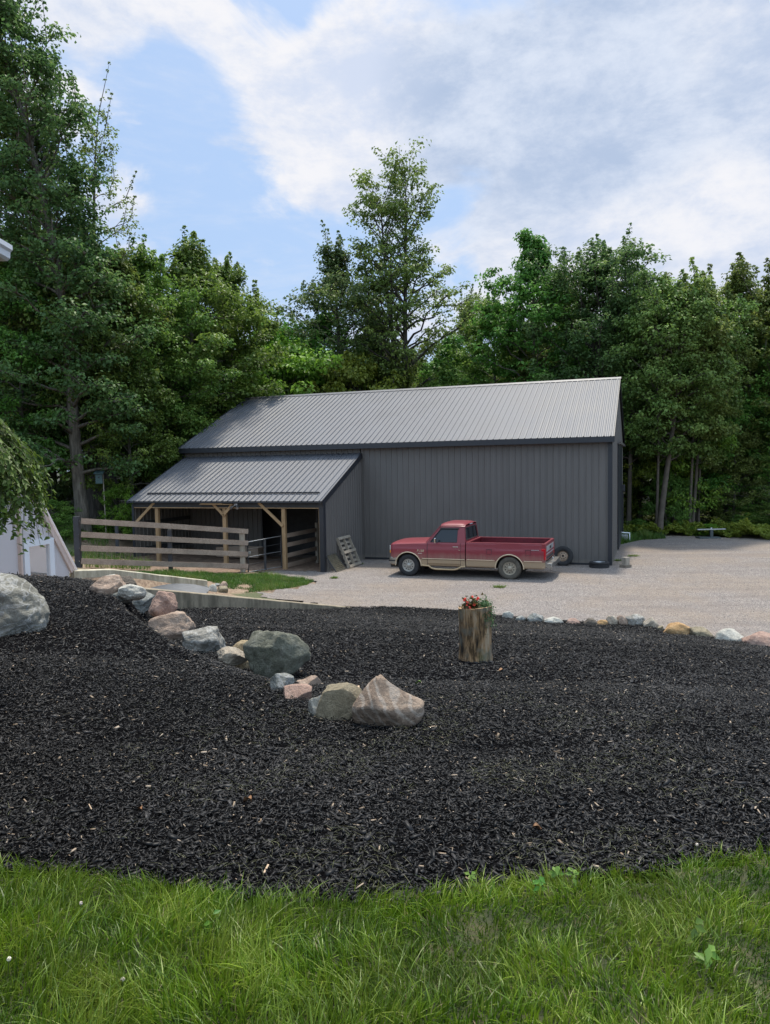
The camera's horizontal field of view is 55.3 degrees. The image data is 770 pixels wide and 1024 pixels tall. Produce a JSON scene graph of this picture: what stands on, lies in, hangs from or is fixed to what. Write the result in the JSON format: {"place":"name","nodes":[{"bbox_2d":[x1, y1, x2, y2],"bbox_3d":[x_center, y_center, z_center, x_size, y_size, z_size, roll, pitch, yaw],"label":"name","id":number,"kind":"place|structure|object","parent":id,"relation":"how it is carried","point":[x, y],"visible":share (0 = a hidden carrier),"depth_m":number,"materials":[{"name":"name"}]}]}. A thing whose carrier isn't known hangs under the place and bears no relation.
{"place":"outdoors","nodes":[
{"label":"outdoors","id":0,"kind":"place"},
{"bbox_2d":[89,547,356,572],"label":"trodden ground","id":1,"kind":"structure","parent":0,"point":[310,566],"depth_m":28.09,"materials":[{"name":"brown soil"}]},
{"bbox_2d":[216,546,263,557],"bbox_3d":[-5.859,1.606,29.688,1.940,0.400,0.530,0,4,20],"label":"feed trough","id":2,"kind":"object","parent":1,"relation":"on","point":[257,551],"visible":0.51,"depth_m":29.43,"materials":[{"name":"grey metal"}]},
{"bbox_2d":[287,522,318,566],"bbox_3d":[-3.081,1.345,27.383,0.144,1.750,2.169,1,4,28],"label":"pen fence","id":3,"kind":"object","parent":1,"relation":"on","point":[307,540],"visible":0.81,"depth_m":27.48,"materials":[{"name":"brown wood"}]},
{"bbox_2d":[0,836,769,1023],"bbox_3d":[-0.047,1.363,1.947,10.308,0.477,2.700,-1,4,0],"label":"lawn grass","id":4,"kind":"structure","parent":0,"point":[202,905],"depth_m":2.30,"materials":[{"name":"green plant"}]},
{"bbox_2d":[686,918,706,943],"bbox_3d":[0.995,1.339,2.344,0.084,0.068,0.040,-3,4,-23],"label":"weed","id":5,"kind":"object","parent":4,"relation":"on","point":[700,929],"visible":0.97,"depth_m":2.34,"materials":[{"name":"green plant"}]},
{"bbox_2d":[694,944,720,967],"bbox_3d":[0.978,1.336,2.217,0.062,0.063,0.076,-1,4,0],"label":"weed","id":6,"kind":"object","parent":4,"relation":"on","point":[709,954],"visible":0.97,"depth_m":2.20,"materials":[{"name":"green plant"}]},
{"bbox_2d":[0,0,769,470],"label":"sky","id":7,"kind":"structure","parent":0,"point":[245,125],"materials":[{"name":"blue"}]},
{"bbox_2d":[26,473,769,921],"bbox_3d":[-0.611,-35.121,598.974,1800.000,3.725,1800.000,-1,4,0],"label":"ground","id":8,"kind":"structure","parent":0,"point":[238,591],"depth_m":20.43,"materials":[{"name":"green plant"}]},
{"bbox_2d":[0,238,12,260],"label":"gutter","id":9,"kind":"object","parent":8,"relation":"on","point":[6,249],"depth_m":6.19,"materials":[{"name":"white metal"}]},
{"bbox_2d":[0,34,67,473],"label":"tall tree","id":10,"kind":"object","parent":8,"relation":"on","point":[22,325],"visible":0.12,"depth_m":29.60,"materials":[{"name":"green plant"}]},
{"bbox_2d":[0,485,77,576],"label":"shed","id":11,"kind":"object","parent":8,"relation":"on","point":[53,557],"visible":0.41,"depth_m":16.03,"materials":[{"name":"white"}]},
{"bbox_2d":[22,537,55,575],"bbox_3d":[-7.506,1.228,15.912,0.100,1.270,0.920,0,4,14],"label":"door frame","id":12,"kind":"structure","parent":11,"relation":"in","point":[50,554],"depth_m":16.09,"materials":[{"name":"white paint"}]},
{"bbox_2d":[0,66,84,515],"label":"tall tree","id":13,"kind":"object","parent":8,"relation":"on","point":[37,145],"visible":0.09,"depth_m":31.56,"materials":[{"name":"green plant"}]},
{"bbox_2d":[0,246,112,479],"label":"tree","id":14,"kind":"object","parent":8,"relation":"on","point":[14,354],"visible":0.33,"depth_m":28.68,"materials":[{"name":"green plant"}]},
{"bbox_2d":[1,326,121,501],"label":"tree","id":15,"kind":"object","parent":8,"relation":"on","point":[57,489],"visible":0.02,"depth_m":31.93,"materials":[{"name":"green plant"}]},
{"bbox_2d":[45,499,82,536],"bbox_3d":[-12.535,0.275,27.567,2.628,1.573,2.453,0,4,16],"label":"shrub","id":16,"kind":"object","parent":8,"relation":"on","point":[61,514],"visible":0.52,"depth_m":27.39,"materials":[{"name":"green plant"}]},
{"bbox_2d":[0,0,170,531],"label":"tall tree","id":17,"kind":"object","parent":8,"relation":"on","point":[44,94],"visible":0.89,"depth_m":28.12,"materials":[{"name":"green plant"}]},
{"bbox_2d":[50,503,129,539],"bbox_3d":[-20.488,0.112,35.317,19.025,1.764,21.540,-1,4,0],"label":"woodland ground cover","id":18,"kind":"object","parent":8,"relation":"on","point":[95,530],"visible":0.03,"depth_m":30.31,"materials":[{"name":"green plant"}]},
{"bbox_2d":[47,61,149,304],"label":"thin tree","id":19,"kind":"object","parent":8,"relation":"on","point":[88,150],"visible":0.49,"depth_m":31.54,"materials":[{"name":"green plant"}]},
{"bbox_2d":[19,245,178,530],"bbox_3d":[-12.053,-5.042,31.178,6.118,12.418,7.149,-1,4,0],"label":"old tree","id":20,"kind":"object","parent":8,"relation":"on","point":[95,506],"visible":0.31,"depth_m":29.84,"materials":[{"name":"green plant"}]},
{"bbox_2d":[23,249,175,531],"bbox_3d":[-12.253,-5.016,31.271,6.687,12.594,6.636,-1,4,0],"label":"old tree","id":21,"kind":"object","parent":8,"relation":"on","point":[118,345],"visible":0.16,"depth_m":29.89,"materials":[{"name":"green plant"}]},
{"bbox_2d":[56,518,151,569],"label":"paddock grass","id":22,"kind":"structure","parent":8,"relation":"on","point":[94,554],"depth_m":26.19,"materials":[{"name":"green plant"}]},
{"bbox_2d":[93,483,134,540],"bbox_3d":[-10.800,0.075,30.034,2.065,2.568,1.927,1,4,33],"label":"shrub","id":23,"kind":"object","parent":8,"relation":"on","point":[112,496],"visible":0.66,"depth_m":29.71,"materials":[{"name":"green plant"}]},
{"bbox_2d":[60,324,198,514],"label":"tree","id":24,"kind":"object","parent":8,"relation":"on","point":[147,435],"visible":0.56,"depth_m":30.35,"materials":[{"name":"green plant"}]},
{"bbox_2d":[117,474,153,528],"bbox_3d":[-11.109,-0.345,33.147,3.379,2.996,3.154,-4,5,-40],"label":"shrub","id":25,"kind":"object","parent":8,"relation":"on","point":[138,480],"visible":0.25,"depth_m":32.45,"materials":[{"name":"green plant"}]},
{"bbox_2d":[70,569,206,586],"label":"concrete wall","id":26,"kind":"structure","parent":8,"relation":"on","point":[84,573],"depth_m":18.13,"materials":[{"name":"grey concrete"}]},
{"bbox_2d":[73,516,247,572],"bbox_3d":[-6.819,1.236,23.094,5.643,2.499,0.344,-4,5,-40],"label":"board fence","id":27,"kind":"object","parent":8,"relation":"on","point":[79,547],"visible":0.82,"depth_m":22.79,"materials":[{"name":"grey wood"}]},
{"bbox_2d":[247,534,281,571],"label":"tube gate","id":28,"kind":"structure","parent":27,"relation":"attached to","point":[264,554],"depth_m":25.57,"materials":[{"name":"metal"}]},
{"bbox_2d":[116,327,214,489],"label":"tree","id":29,"kind":"object","parent":8,"relation":"on","point":[190,383],"visible":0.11,"depth_m":34.60,"materials":[{"name":"green plant"}]},
{"bbox_2d":[108,234,241,480],"bbox_3d":[-10.310,-5.640,33.233,8.173,13.960,7.136,2,5,41],"label":"tree","id":30,"kind":"object","parent":8,"relation":"on","point":[156,283],"visible":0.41,"depth_m":32.49,"materials":[{"name":"green plant"}]},
{"bbox_2d":[152,583,210,592],"bbox_3d":[-4.952,1.875,16.733,1.613,0.183,2.220,-1,4,-5],"label":"corrugated sheet","id":31,"kind":"object","parent":8,"relation":"on","point":[189,588],"visible":0.3,"depth_m":17.38,"materials":[{"name":"metal"}]},
{"bbox_2d":[169,330,236,440],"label":"tree","id":32,"kind":"object","parent":8,"relation":"on","point":[217,417],"visible":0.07,"depth_m":37.80,"materials":[{"name":"green plant"}]},
{"bbox_2d":[119,225,290,472],"bbox_3d":[-9.873,-6.414,36.815,11.274,15.560,10.036,2,5,39],"label":"tree","id":33,"kind":"object","parent":8,"relation":"on","point":[189,266],"visible":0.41,"depth_m":35.52,"materials":[{"name":"green plant"}]},
{"bbox_2d":[134,568,313,592],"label":"yard grass","id":34,"kind":"structure","parent":8,"relation":"on","point":[255,581],"depth_m":22.23,"materials":[{"name":"green plant"}]},
{"bbox_2d":[171,251,303,446],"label":"tree","id":35,"kind":"object","parent":8,"relation":"on","point":[230,273],"visible":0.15,"depth_m":39.01,"materials":[{"name":"green plant"}]},
{"bbox_2d":[145,588,344,609],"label":"concrete wall","id":36,"kind":"structure","parent":8,"relation":"on","point":[184,599],"depth_m":15.91,"materials":[{"name":"grey concrete"}]},
{"bbox_2d":[213,313,307,409],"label":"tree","id":37,"kind":"object","parent":8,"relation":"on","point":[276,340],"visible":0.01,"depth_m":42.71,"materials":[{"name":"green plant"}]},
{"bbox_2d":[200,335,372,445],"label":"tree","id":38,"kind":"object","parent":8,"relation":"on","point":[303,362],"visible":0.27,"depth_m":39.42,"materials":[{"name":"green plant"}]},
{"bbox_2d":[290,306,375,392],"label":"tree","id":39,"kind":"object","parent":8,"relation":"on","point":[315,343],"visible":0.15,"depth_m":44.81,"materials":[{"name":"green plant"}]},
{"bbox_2d":[265,220,423,392],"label":"tall tree","id":40,"kind":"object","parent":8,"relation":"on","point":[336,260],"visible":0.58,"depth_m":42.67,"materials":[{"name":"green plant"}]},
{"bbox_2d":[285,350,413,452],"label":"tree","id":41,"kind":"object","parent":8,"relation":"on","point":[351,373],"visible":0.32,"depth_m":40.75,"materials":[{"name":"green plant"}]},
{"bbox_2d":[126,377,625,571],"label":"barn","id":42,"kind":"structure","parent":8,"relation":"on","point":[539,459],"depth_m":28.39,"materials":[{"name":"paint"}]},
{"bbox_2d":[618,444,621,548],"bbox_3d":[10.270,-0.733,32.089,0.055,4.350,3.580,0,4,20],"label":"sliding door","id":43,"kind":"structure","parent":42,"relation":"in","point":[619,446],"depth_m":31.09,"materials":[{"name":"black metal"}]},
{"bbox_2d":[0,225,768,498],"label":"woodland","id":44,"kind":"object","parent":8,"relation":"on","point":[68,479],"depth_m":49.50,"materials":[{"name":"green plant"}]},
{"bbox_2d":[0,571,769,907],"bbox_3d":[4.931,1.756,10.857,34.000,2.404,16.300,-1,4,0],"label":"mulch bed","id":45,"kind":"object","parent":8,"relation":"on","point":[282,744],"visible":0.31,"depth_m":4.63,"materials":[{"name":"black wood"}]},
{"bbox_2d":[0,573,49,636],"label":"boulder","id":46,"kind":"object","parent":45,"relation":"on","point":[24,606],"visible":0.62,"depth_m":8.35,"materials":[{"name":"grey stone"}]},
{"bbox_2d":[0,418,55,554],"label":"weeping shrub","id":47,"kind":"object","parent":45,"relation":"on","point":[20,467],"visible":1,"depth_m":5.85,"materials":[{"name":"green plant"}]},
{"bbox_2d":[90,574,125,594],"bbox_3d":[-4.399,1.211,11.715,0.583,0.412,0.463,-2,4,-21],"label":"rock","id":48,"kind":"object","parent":45,"relation":"on","point":[109,584],"visible":0.69,"depth_m":11.57,"materials":[{"name":"beige stone"}]},
{"bbox_2d":[117,584,146,600],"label":"rock","id":49,"kind":"object","parent":45,"relation":"on","point":[129,592],"visible":1,"depth_m":11.44,"materials":[{"name":"stone"}]},
{"bbox_2d":[132,592,154,613],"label":"rock","id":50,"kind":"object","parent":45,"relation":"on","point":[143,605],"visible":0.36,"depth_m":12.33,"materials":[{"name":"grey stone"}]},
{"bbox_2d":[148,591,177,617],"bbox_3d":[-3.387,1.447,11.259,0.388,0.462,0.327,25,-4,-17],"label":"rock","id":51,"kind":"object","parent":45,"relation":"on","point":[163,603],"visible":0.84,"depth_m":11.16,"materials":[{"name":"stone"}]},
{"bbox_2d":[148,611,195,639],"bbox_3d":[-3.161,1.740,10.820,0.690,0.557,0.512,-1,4,0],"label":"rock","id":52,"kind":"object","parent":45,"relation":"on","point":[173,625],"visible":0.6,"depth_m":10.68,"materials":[{"name":"beige stone"}]},
{"bbox_2d":[182,626,225,652],"bbox_3d":[-2.370,1.723,9.635,0.580,0.431,0.464,-2,4,-14],"label":"rock","id":53,"kind":"object","parent":45,"relation":"on","point":[206,639],"visible":0.73,"depth_m":9.51,"materials":[{"name":"white stone"}]},
{"bbox_2d":[217,646,247,665],"bbox_3d":[-1.655,1.566,7.982,0.342,0.206,0.256,-2,4,-12],"label":"rock","id":54,"kind":"object","parent":45,"relation":"on","point":[231,656],"visible":0.81,"depth_m":7.90,"materials":[{"name":"stone"}]},
{"bbox_2d":[243,630,310,677],"bbox_3d":[-1.128,1.520,7.685,0.701,0.588,0.450,-2,4,-9],"label":"rock","id":55,"kind":"object","parent":45,"relation":"on","point":[267,653],"visible":0.88,"depth_m":7.52,"materials":[{"name":"grey stone"}]},
{"bbox_2d":[270,673,294,691],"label":"rock","id":56,"kind":"object","parent":45,"relation":"on","point":[278,681],"visible":0.61,"depth_m":6.36,"materials":[{"name":"grey stone"}]},
{"bbox_2d":[283,684,311,699],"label":"rock","id":57,"kind":"object","parent":45,"relation":"on","point":[304,691],"visible":0.82,"depth_m":6.14,"materials":[{"name":"stone"}]},
{"bbox_2d":[308,695,320,715],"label":"rock","id":58,"kind":"object","parent":45,"relation":"on","point":[312,705],"visible":0.33,"depth_m":5.60,"materials":[{"name":"stone"}]},
{"bbox_2d":[316,682,361,719],"bbox_3d":[-0.363,1.488,5.611,0.316,0.408,0.233,25,1,-6],"label":"rock","id":59,"kind":"object","parent":45,"relation":"on","point":[337,700],"visible":0.65,"depth_m":5.53,"materials":[{"name":"stone"}]},
{"bbox_2d":[0,682,769,900],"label":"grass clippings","id":60,"kind":"object","parent":45,"relation":"on","point":[403,793],"depth_m":3.92,"materials":[{"name":"green plant"}]},
{"bbox_2d":[352,674,423,727],"bbox_3d":[0.024,1.414,5.435,0.534,0.420,0.325,-1,4,0],"label":"rock","id":61,"kind":"object","parent":45,"relation":"on","point":[381,700],"visible":0.91,"depth_m":5.33,"materials":[{"name":"beige stone"}]},
{"bbox_2d":[458,605,492,662],"bbox_3d":[1.104,1.528,8.952,0.428,0.792,0.428,-1,4,0],"label":"stump planter","id":62,"kind":"object","parent":45,"relation":"on","point":[475,642],"visible":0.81,"depth_m":8.78,"materials":[{"name":"brown wood"}]},
{"bbox_2d":[459,592,487,608],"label":"flowering plant","id":63,"kind":"object","parent":62,"relation":"in","point":[468,604],"visible":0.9,"depth_m":8.85,"materials":[{"name":"red plant"}]},
{"bbox_2d":[473,595,496,634],"bbox_3d":[1.208,1.260,8.901,0.331,0.516,0.324,-1,4,0],"label":"trailing vine","id":64,"kind":"object","parent":62,"relation":"in","point":[484,603],"visible":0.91,"depth_m":8.86,"materials":[{"name":"green plant"}]},
{"bbox_2d":[625,614,644,625],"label":"rock","id":65,"kind":"object","parent":45,"relation":"on","point":[634,619],"visible":0.61,"depth_m":16.66,"materials":[{"name":"white stone"}]},
{"bbox_2d":[663,622,689,634],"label":"rock","id":66,"kind":"object","parent":45,"relation":"on","point":[677,628],"visible":0.6,"depth_m":15.40,"materials":[{"name":"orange stone"}]},
{"bbox_2d":[689,626,712,636],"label":"rock","id":67,"kind":"object","parent":45,"relation":"on","point":[698,631],"visible":0.62,"depth_m":15.29,"materials":[{"name":"stone"}]},
{"bbox_2d":[715,628,743,641],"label":"rock","id":68,"kind":"object","parent":45,"relation":"on","point":[730,634],"visible":0.56,"depth_m":14.53,"materials":[{"name":"stone"}]},
{"bbox_2d":[741,631,769,645],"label":"rock","id":69,"kind":"object","parent":45,"relation":"on","point":[760,638],"visible":0.67,"depth_m":13.85,"materials":[{"name":"stone"}]},
{"bbox_2d":[352,320,431,390],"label":"tree","id":70,"kind":"object","parent":8,"relation":"on","point":[376,351],"visible":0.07,"depth_m":45.04,"materials":[{"name":"green plant"}]},
{"bbox_2d":[370,357,422,389],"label":"tree","id":71,"kind":"object","parent":8,"relation":"on","point":[408,377],"visible":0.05,"depth_m":42.45,"materials":[{"name":"green plant"}]},
{"bbox_2d":[311,136,487,388],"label":"tall tree","id":72,"kind":"object","parent":8,"relation":"on","point":[392,211],"visible":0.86,"depth_m":42.47,"materials":[{"name":"green plant"}]},
{"bbox_2d":[427,356,471,386],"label":"tree","id":73,"kind":"object","parent":8,"relation":"on","point":[451,373],"visible":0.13,"depth_m":41.98,"materials":[{"name":"green plant"}]},
{"bbox_2d":[417,326,497,387],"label":"tree","id":74,"kind":"object","parent":8,"relation":"on","point":[444,354],"visible":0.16,"depth_m":46.77,"materials":[{"name":"green plant"}]},
{"bbox_2d":[452,284,496,384],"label":"tree","id":75,"kind":"object","parent":8,"relation":"on","point":[465,315],"visible":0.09,"depth_m":48.86,"materials":[{"name":"green plant"}]},
{"bbox_2d":[190,535,769,636],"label":"gravel yard","id":76,"kind":"structure","parent":8,"relation":"on","point":[686,550],"depth_m":21.83,"materials":[{"name":"beige gravel"}]},
{"bbox_2d":[336,535,361,567],"bbox_3d":[-1.338,1.453,27.137,0.587,1.132,1.120,0,4,20],"label":"pallet","id":77,"kind":"object","parent":76,"relation":"on","point":[348,551],"visible":1,"depth_m":27.10,"materials":[{"name":"grey wood"}]},
{"bbox_2d":[389,520,559,579],"bbox_3d":[2.987,1.194,24.608,5.474,1.785,2.420,0,4,21],"label":"pickup truck","id":78,"kind":"object","parent":76,"relation":"on","point":[459,544],"visible":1,"depth_m":23.89,"materials":[{"name":"paint"}]},
{"bbox_2d":[554,546,572,565],"bbox_3d":[6.354,1.574,26.211,0.710,0.710,0.210,0,-5,20],"label":"spare tyre","id":79,"kind":"object","parent":76,"relation":"on","point":[566,552],"visible":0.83,"depth_m":26.14,"materials":[{"name":"rubber"}]},
{"bbox_2d":[621,526,665,543],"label":"verge grass","id":80,"kind":"structure","parent":76,"relation":"on","point":[643,534],"depth_m":34.73,"materials":[{"name":"green plant"}]},
{"bbox_2d":[447,294,528,385],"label":"tree","id":81,"kind":"object","parent":8,"relation":"on","point":[474,366],"visible":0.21,"depth_m":43.78,"materials":[{"name":"green plant"}]},
{"bbox_2d":[505,351,549,382],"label":"tree","id":82,"kind":"object","parent":8,"relation":"on","point":[523,371],"visible":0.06,"depth_m":41.24,"materials":[{"name":"green plant"}]},
{"bbox_2d":[469,228,595,382],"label":"tall tree","id":83,"kind":"object","parent":8,"relation":"on","point":[526,241],"visible":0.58,"depth_m":40.74,"materials":[{"name":"green plant"}]},
{"bbox_2d":[488,264,590,383],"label":"tree","id":84,"kind":"object","parent":8,"relation":"on","point":[547,346],"visible":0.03,"depth_m":44.36,"materials":[{"name":"green plant"}]},
{"bbox_2d":[518,222,677,459],"bbox_3d":[11.466,-7.154,39.349,8.398,16.802,8.467,-4,5,-39],"label":"tall tree","id":85,"kind":"object","parent":8,"relation":"on","point":[607,269],"visible":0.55,"depth_m":38.12,"materials":[{"name":"green plant"}]},
{"bbox_2d":[589,287,674,524],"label":"slender tree","id":86,"kind":"object","parent":8,"relation":"on","point":[633,309],"visible":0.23,"depth_m":37.14,"materials":[{"name":"green plant"}]},
{"bbox_2d":[623,286,688,518],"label":"tree","id":87,"kind":"object","parent":8,"relation":"on","point":[639,478],"visible":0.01,"depth_m":39.35,"materials":[{"name":"green plant"}]},
{"bbox_2d":[604,265,715,523],"bbox_3d":[13.559,-5.269,35.867,4.476,13.586,4.881,-3,4,-30],"label":"slender tree","id":88,"kind":"object","parent":8,"relation":"on","point":[655,303],"visible":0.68,"depth_m":35.25,"materials":[{"name":"green plant"}]},
{"bbox_2d":[638,471,693,525],"bbox_3d":[14.413,-0.418,37.673,2.628,3.367,2.816,1,4,26],"label":"shrub","id":89,"kind":"object","parent":8,"relation":"on","point":[674,483],"visible":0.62,"depth_m":37.16,"materials":[{"name":"green plant"}]},
{"bbox_2d":[623,357,718,515],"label":"tree","id":90,"kind":"object","parent":8,"relation":"on","point":[635,508],"visible":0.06,"depth_m":38.55,"materials":[{"name":"green plant"}]},
{"bbox_2d":[624,257,736,533],"bbox_3d":[14.270,-5.298,35.956,5.154,13.645,4.903,-1,4,0],"label":"slender tree","id":91,"kind":"object","parent":8,"relation":"on","point":[704,380],"visible":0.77,"depth_m":34.74,"materials":[{"name":"green plant"}]},
{"bbox_2d":[629,272,734,524],"bbox_3d":[15.021,-5.429,37.663,5.211,13.582,5.009,-1,4,0],"label":"slender tree","id":92,"kind":"object","parent":8,"relation":"on","point":[662,417],"visible":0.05,"depth_m":36.42,"materials":[{"name":"green plant"}]},
{"bbox_2d":[625,324,751,522],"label":"tree","id":93,"kind":"object","parent":8,"relation":"on","point":[726,442],"visible":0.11,"depth_m":37.29,"materials":[{"name":"green plant"}]},
{"bbox_2d":[617,512,769,539],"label":"verge ground cover","id":94,"kind":"object","parent":8,"relation":"on","point":[740,528],"visible":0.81,"depth_m":35.69,"materials":[{"name":"green plant"}]},
{"bbox_2d":[623,503,769,525],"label":"forest floor plants","id":95,"kind":"object","parent":8,"relation":"on","point":[652,519],"visible":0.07,"depth_m":42.22,"materials":[{"name":"green plant"}]},
{"bbox_2d":[642,263,754,523],"bbox_3d":[15.475,-5.372,36.467,5.479,13.632,4.632,-1,4,0],"label":"slender tree","id":96,"kind":"object","parent":8,"relation":"on","point":[714,428],"visible":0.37,"depth_m":35.47,"materials":[{"name":"green plant"}]},
{"bbox_2d":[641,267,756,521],"bbox_3d":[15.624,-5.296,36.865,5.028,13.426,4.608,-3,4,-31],"label":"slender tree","id":97,"kind":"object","parent":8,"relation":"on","point":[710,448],"visible":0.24,"depth_m":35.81,"materials":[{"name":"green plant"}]},
{"bbox_2d":[655,397,749,520],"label":"tree","id":98,"kind":"object","parent":8,"relation":"on","point":[712,482],"visible":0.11,"depth_m":37.88,"materials":[{"name":"green plant"}]},
{"bbox_2d":[667,293,761,523],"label":"slender tree","id":99,"kind":"object","parent":8,"relation":"on","point":[745,309],"visible":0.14,"depth_m":36.49,"materials":[{"name":"green plant"}]},
{"bbox_2d":[678,255,769,521],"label":"tree","id":100,"kind":"object","parent":8,"relation":"on","point":[729,292],"visible":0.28,"depth_m":38.23,"materials":[{"name":"green plant"}]},
{"bbox_2d":[688,319,769,511],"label":"tree","id":101,"kind":"object","parent":8,"relation":"on","point":[748,413],"visible":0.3,"depth_m":37.89,"materials":[{"name":"green plant"}]},
{"bbox_2d":[697,416,769,521],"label":"tree","id":102,"kind":"object","parent":8,"relation":"on","point":[744,468],"visible":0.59,"depth_m":37.77,"materials":[{"name":"green plant"}]},
{"bbox_2d":[721,252,769,461],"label":"tree","id":103,"kind":"object","parent":8,"relation":"on","point":[766,278],"visible":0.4,"depth_m":37.72,"materials":[{"name":"green plant"}]},
{"bbox_2d":[725,512,769,524],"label":"shrub","id":104,"kind":"object","parent":8,"relation":"on","point":[739,517],"visible":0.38,"depth_m":36.72,"materials":[{"name":"green plant"}]},
{"bbox_2d":[731,410,769,514],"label":"tree","id":105,"kind":"object","parent":8,"relation":"on","point":[760,457],"visible":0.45,"depth_m":38.38,"materials":[{"name":"green plant"}]},
{"bbox_2d":[738,503,769,523],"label":"shrub","id":106,"kind":"object","parent":8,"relation":"on","point":[765,508],"visible":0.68,"depth_m":36.30,"materials":[{"name":"green plant"}]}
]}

